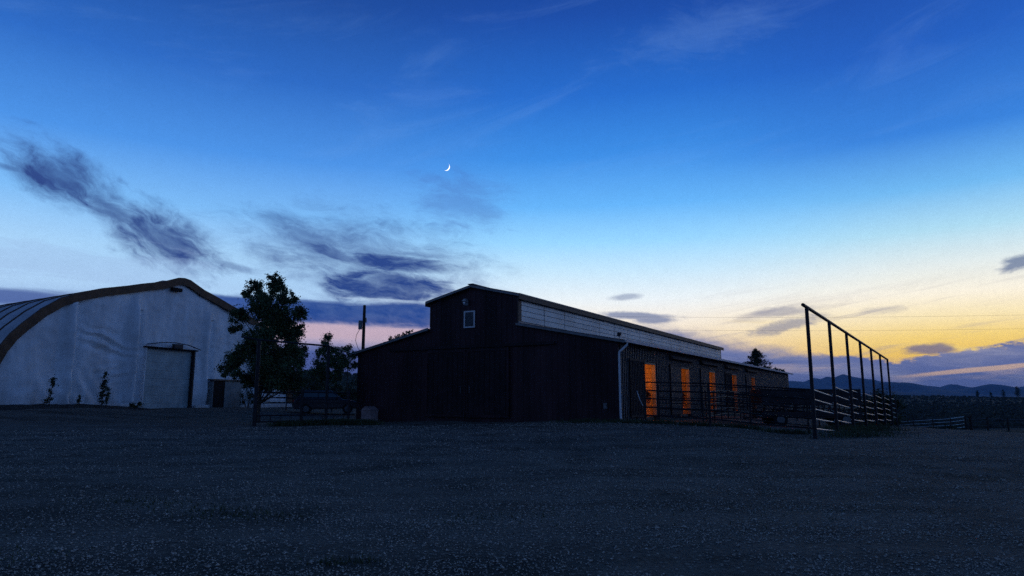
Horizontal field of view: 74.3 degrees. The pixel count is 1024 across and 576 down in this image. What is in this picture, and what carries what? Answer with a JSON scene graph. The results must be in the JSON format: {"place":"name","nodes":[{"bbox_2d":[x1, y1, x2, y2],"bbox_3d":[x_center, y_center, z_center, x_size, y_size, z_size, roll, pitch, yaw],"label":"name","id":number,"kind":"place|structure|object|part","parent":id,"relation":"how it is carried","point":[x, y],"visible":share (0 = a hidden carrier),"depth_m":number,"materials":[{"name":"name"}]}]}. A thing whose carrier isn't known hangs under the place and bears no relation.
{"place":"outdoors","nodes":[
{"label":"outdoors","id":0,"kind":"place"},
{"bbox_2d":[250,418,402,426],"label":"grass","id":1,"kind":"structure","parent":0,"point":[331,422],"depth_m":29.33,"materials":[{"name":"green plant"}]},
{"bbox_2d":[0,374,1023,575],"bbox_3d":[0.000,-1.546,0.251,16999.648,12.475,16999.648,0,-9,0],"label":"ground","id":2,"kind":"structure","parent":0,"point":[665,560],"depth_m":10.26,"materials":[{"name":"grey gravel"}]},
{"bbox_2d":[0,404,157,410],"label":"earth bank","id":3,"kind":"structure","parent":2,"relation":"on","point":[23,407],"depth_m":38.73,"materials":[{"name":"soil"}]},
{"bbox_2d":[41,374,58,404],"bbox_3d":[-26.363,5.917,38.535,0.702,1.980,0.713,0,-9,0],"label":"sapling","id":4,"kind":"object","parent":3,"relation":"on","point":[48,400],"visible":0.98,"depth_m":38.51,"materials":[{"name":"green plant"}]},
{"bbox_2d":[76,394,81,404],"bbox_3d":[-25.642,6.711,39.934,0.542,0.935,0.376,-5,-10,28],"label":"sapling","id":5,"kind":"object","parent":3,"relation":"on","point":[78,400],"visible":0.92,"depth_m":39.92,"materials":[{"name":"green plant"}]},
{"bbox_2d":[96,371,108,405],"bbox_3d":[-25.137,6.228,41.535,0.607,2.453,0.653,-7,-12,38],"label":"sapling","id":6,"kind":"object","parent":3,"relation":"on","point":[101,393],"visible":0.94,"depth_m":41.51,"materials":[{"name":"green plant"}]},
{"bbox_2d":[102,387,112,407],"bbox_3d":[-24.569,6.684,40.954,0.488,1.390,0.526,0,-9,0],"label":"sapling","id":7,"kind":"object","parent":3,"relation":"on","point":[107,394],"visible":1,"depth_m":40.93,"materials":[{"name":"green plant"}]},
{"bbox_2d":[129,402,142,407],"bbox_3d":[-24.430,7.598,43.826,0.831,0.689,1.046,6,-11,-33],"label":"bush","id":8,"kind":"object","parent":3,"relation":"on","point":[139,404],"visible":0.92,"depth_m":43.72,"materials":[{"name":"green plant"}]},
{"bbox_2d":[0,278,291,408],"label":"arch building","id":9,"kind":"structure","parent":2,"relation":"on","point":[164,344],"depth_m":45.59,"materials":[{"name":"white fabric"}]},
{"bbox_2d":[142,348,190,408],"bbox_3d":[-25.058,6.791,48.888,0.100,4.650,4.400,-3,-10,17],"label":"door","id":10,"kind":"structure","parent":9,"relation":"in","point":[167,372],"depth_m":48.93,"materials":[{"name":"white metal"}]},
{"bbox_2d":[236,389,253,407],"bbox_3d":[-21.309,8.855,54.321,1.677,1.754,1.924,0,-9,0],"label":"bush","id":11,"kind":"object","parent":2,"relation":"on","point":[249,395],"visible":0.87,"depth_m":54.15,"materials":[{"name":"green plant"}]},
{"bbox_2d":[214,271,311,420],"bbox_3d":[-12.799,2.998,35.988,5.196,8.415,3.969,-6,-11,31],"label":"cottonwood tree","id":12,"kind":"object","parent":2,"relation":"on","point":[281,369],"visible":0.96,"depth_m":35.42,"materials":[{"name":"green plant"}]},
{"bbox_2d":[241,336,358,426],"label":"driveway gate","id":13,"kind":"structure","parent":2,"relation":"on","point":[256,397],"depth_m":29.43,"materials":[{"name":"black metal"}]},
{"bbox_2d":[268,393,331,411],"bbox_3d":[-15.207,8.178,47.580,5.157,1.661,0.087,5,-11,-30],"label":"yard fence","id":14,"kind":"object","parent":2,"relation":"on","point":[286,402],"visible":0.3,"depth_m":47.22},
{"bbox_2d":[291,366,339,401],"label":"bush","id":15,"kind":"object","parent":2,"relation":"on","point":[308,379],"visible":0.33,"depth_m":65.10,"materials":[{"name":"green plant"}]},
{"bbox_2d":[293,390,355,413],"bbox_3d":[-12.683,7.825,46.343,4.420,1.579,2.040,2,-9,-14],"label":"parked car","id":16,"kind":"object","parent":2,"relation":"on","point":[337,403],"visible":0.59,"depth_m":45.52,"materials":[{"name":"paint"}]},
{"bbox_3d":[-13.650,7.181,45.433,1.120,0.453,0.122,2,-9,-14],"label":"side window","id":17,"kind":"part","parent":16,"relation":"part of","materials":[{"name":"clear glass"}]},
{"bbox_3d":[-12.383,7.232,45.745,1.330,0.453,0.122,2,-9,-14],"label":"side window","id":18,"kind":"part","parent":16,"relation":"part of","materials":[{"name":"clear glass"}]},
{"bbox_2d":[307,331,348,385],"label":"slender tree","id":19,"kind":"object","parent":2,"relation":"on","point":[336,365],"visible":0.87,"depth_m":67.09,"materials":[{"name":"green plant"}]},
{"bbox_2d":[336,343,357,399],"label":"slender tree","id":20,"kind":"object","parent":2,"relation":"on","point":[348,359],"visible":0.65,"depth_m":69.14,"materials":[{"name":"green plant"}]},
{"bbox_2d":[355,305,366,349],"bbox_3d":[-12.996,6.024,57.744,0.897,9.200,0.335,2,-9,-9],"label":"utility pole","id":21,"kind":"object","parent":2,"relation":"on","point":[361,324],"visible":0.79,"depth_m":58.08,"materials":[{"name":"brown wood"}]},
{"bbox_2d":[361,406,377,421],"bbox_3d":[-7.597,6.758,36.031,0.729,0.880,0.660,-5,-11,30],"label":"doghouse","id":22,"kind":"object","parent":2,"relation":"on","point":[369,412],"visible":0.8,"depth_m":35.81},
{"bbox_2d":[362,413,368,419],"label":"door","id":23,"kind":"structure","parent":22,"relation":"in","point":[364,415],"depth_m":35.73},
{"bbox_2d":[382,329,413,340],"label":"tree","id":24,"kind":"object","parent":2,"relation":"on","point":[398,335],"visible":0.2,"depth_m":66.38,"materials":[{"name":"green plant"}]},
{"bbox_2d":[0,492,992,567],"bbox_3d":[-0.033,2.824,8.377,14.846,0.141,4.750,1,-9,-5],"label":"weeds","id":25,"kind":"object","parent":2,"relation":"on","point":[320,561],"visible":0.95,"depth_m":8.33,"materials":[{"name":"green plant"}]},
{"bbox_2d":[349,283,792,421],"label":"barn","id":26,"kind":"structure","parent":2,"relation":"on","point":[476,353],"depth_m":33.98,"materials":[{"name":"brown wood"}]},
{"bbox_2d":[425,349,465,417],"bbox_3d":[-3.397,4.823,34.225,2.470,3.400,0.137,-5,-11,30],"label":"sliding door","id":27,"kind":"structure","parent":26,"relation":"in","point":[445,379],"depth_m":34.22,"materials":[{"name":"brown wood"}]},
{"bbox_2d":[465,347,508,417],"bbox_3d":[-1.235,4.622,32.987,2.470,3.400,0.137,-5,-11,30],"label":"sliding door","id":28,"kind":"structure","parent":26,"relation":"in","point":[487,369],"depth_m":32.99,"materials":[{"name":"brown wood"}]},
{"bbox_2d":[629,358,644,417],"bbox_3d":[5.860,4.658,31.459,0.066,2.680,2.000,-5,-11,30],"label":"stall door","id":29,"kind":"structure","parent":26,"relation":"in","point":[636,366],"depth_m":31.31,"materials":[{"name":"brown wood"}]},
{"bbox_2d":[670,364,682,414],"bbox_3d":[8.948,5.500,36.653,0.130,2.680,2.000,-5,-11,30],"label":"stall door","id":30,"kind":"structure","parent":26,"relation":"in","point":[675,370],"depth_m":36.65,"materials":[{"name":"brown wood"}]},
{"bbox_2d":[700,368,709,411],"bbox_3d":[12.008,6.354,41.918,0.066,2.680,2.000,-5,-11,30],"label":"stall door","id":31,"kind":"structure","parent":26,"relation":"in","point":[704,373],"depth_m":41.82,"materials":[{"name":"brown wood"}]},
{"bbox_2d":[725,372,732,410],"bbox_3d":[15.270,7.255,47.468,0.066,2.680,2.000,-5,-11,30],"label":"stall door","id":32,"kind":"structure","parent":26,"relation":"in","point":[728,375],"depth_m":47.43,"materials":[{"name":"brown wood"}]},
{"bbox_2d":[745,374,751,408],"bbox_3d":[18.784,8.224,53.444,0.066,2.680,2.000,-5,-11,30],"label":"stall door","id":33,"kind":"structure","parent":26,"relation":"in","point":[748,377],"depth_m":53.31,"materials":[{"name":"brown wood"}]},
{"bbox_2d":[292,370,1023,429],"bbox_3d":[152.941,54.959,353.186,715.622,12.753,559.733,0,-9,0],"label":"sagebrush","id":34,"kind":"object","parent":2,"relation":"on","point":[928,412],"visible":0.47,"depth_m":157.28,"materials":[{"name":"green plant"}]},
{"bbox_2d":[705,390,740,421],"bbox_3d":[11.428,6.427,36.256,0.070,1.895,7.820,-5,-11,30],"label":"pen alley fence","id":35,"kind":"object","parent":2,"relation":"on","point":[727,407],"visible":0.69,"depth_m":35.66,"materials":[{"name":"brown metal"}]},
{"bbox_2d":[643,382,813,438],"bbox_3d":[7.793,4.545,25.005,6.447,2.235,0.099,-7,-12,38],"label":"pipe fence","id":36,"kind":"object","parent":2,"relation":"on","point":[709,409],"visible":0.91,"depth_m":25.01,"materials":[{"name":"metal"}]},
{"bbox_2d":[658,385,809,433],"bbox_3d":[8.531,4.834,26.609,6.003,2.092,0.070,-7,-12,38],"label":"pipe fence","id":37,"kind":"object","parent":2,"relation":"on","point":[749,406],"visible":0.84,"depth_m":26.36,"materials":[{"name":"brown metal"}]},
{"bbox_2d":[743,348,774,368],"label":"conifer","id":38,"kind":"object","parent":2,"relation":"on","point":[756,356],"visible":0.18,"depth_m":79.27,"materials":[{"name":"green plant"}]},
{"bbox_2d":[711,391,860,424],"bbox_3d":[15.329,6.969,38.589,8.127,2.279,0.077,-5,-11,30],"label":"pen divider","id":39,"kind":"object","parent":2,"relation":"on","point":[742,397],"visible":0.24,"depth_m":39.52,"materials":[{"name":"metal"}]},
{"bbox_2d":[551,418,1023,439],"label":"dry grass","id":40,"kind":"structure","parent":2,"relation":"on","point":[862,428],"depth_m":25.97,"materials":[{"name":"brown plant"}]},
{"bbox_2d":[732,392,863,420],"bbox_3d":[18.591,7.982,44.121,8.127,2.513,0.077,-5,-11,30],"label":"pen divider","id":41,"kind":"object","parent":2,"relation":"on","point":[777,408],"visible":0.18,"depth_m":45.20,"materials":[{"name":"brown metal"}]},
{"bbox_2d":[743,389,862,425],"bbox_3d":[14.260,5.975,33.702,5.421,1.800,2.040,-1,-9,4],"label":"feed wagon","id":42,"kind":"object","parent":2,"relation":"on","point":[829,399],"visible":0.68,"depth_m":32.77,"materials":[{"name":"metal"}]},
{"bbox_2d":[752,402,872,422],"bbox_3d":[22.004,8.951,49.922,8.127,2.670,0.077,-5,-11,30],"label":"pen divider","id":43,"kind":"object","parent":2,"relation":"on","point":[841,410],"visible":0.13,"depth_m":48.25,"materials":[{"name":"brown metal"}]},
{"bbox_2d":[768,405,881,421],"bbox_3d":[25.640,10.193,55.665,8.527,2.824,0.077,-5,-11,30],"label":"pen divider","id":44,"kind":"object","parent":2,"relation":"on","point":[822,406],"visible":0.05,"depth_m":55.70,"materials":[{"name":"brown metal"}]},
{"bbox_2d":[801,303,897,438],"bbox_3d":[17.866,5.056,34.317,0.325,5.380,28.384,-6,-11,34],"label":"tall pipe frame","id":45,"kind":"object","parent":2,"relation":"on","point":[834,387],"visible":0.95,"depth_m":30.30,"materials":[{"name":"metal"}]},
{"bbox_2d":[848,387,911,425],"bbox_3d":[27.756,9.167,51.386,4.217,3.794,3.551,-8,-12,39],"label":"bush","id":46,"kind":"object","parent":2,"relation":"on","point":[888,412],"visible":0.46,"depth_m":50.83,"materials":[{"name":"green plant"}]},
{"bbox_2d":[890,416,966,429],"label":"rail fence","id":47,"kind":"object","parent":2,"relation":"on","point":[964,420],"visible":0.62,"depth_m":67.98,"materials":[{"name":"wood"}]},
{"bbox_2d":[968,415,1023,430],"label":"fence","id":48,"kind":"object","parent":2,"relation":"on","point":[971,424],"visible":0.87,"depth_m":64.72,"materials":[{"name":"wood"}]},
{"bbox_2d":[1014,386,1020,396],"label":"distant tree","id":49,"kind":"object","parent":2,"relation":"on","point":[1017,392],"visible":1,"depth_m":459.25,"materials":[{"name":"green plant"}]},
{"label":"utility pole","id":50,"kind":"object","parent":2,"relation":"on","visible":0},
{"bbox_2d":[716,329,974,330],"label":"power line","id":51,"kind":"object","parent":50,"relation":"attached to","point":[852,330],"visible":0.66,"depth_m":90.44,"materials":[{"name":"metal"}]},
{"bbox_2d":[0,0,1023,386],"label":"sky","id":52,"kind":"structure","parent":0,"point":[683,168],"materials":[{"name":"blue"}]},
{"bbox_2d":[608,315,995,317],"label":"power line","id":53,"kind":"object","parent":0,"point":[781,317],"visible":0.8,"depth_m":89.84,"materials":[{"name":"metal"}]},
{"bbox_2d":[789,374,1023,390],"bbox_3d":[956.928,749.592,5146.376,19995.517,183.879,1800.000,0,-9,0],"label":"mountain range","id":54,"kind":"structure","parent":0,"point":[841,381],"depth_m":4941.74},
{"bbox_2d":[836,382,1023,396],"bbox_3d":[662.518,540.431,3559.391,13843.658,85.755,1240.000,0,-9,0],"label":"mountain range","id":55,"kind":"structure","parent":0,"point":[995,390],"depth_m":3408.98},
{"bbox_2d":[861,390,1023,396],"bbox_3d":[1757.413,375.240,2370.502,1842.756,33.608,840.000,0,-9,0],"label":"mountain range","id":56,"kind":"structure","parent":0,"point":[901,393],"depth_m":2186.33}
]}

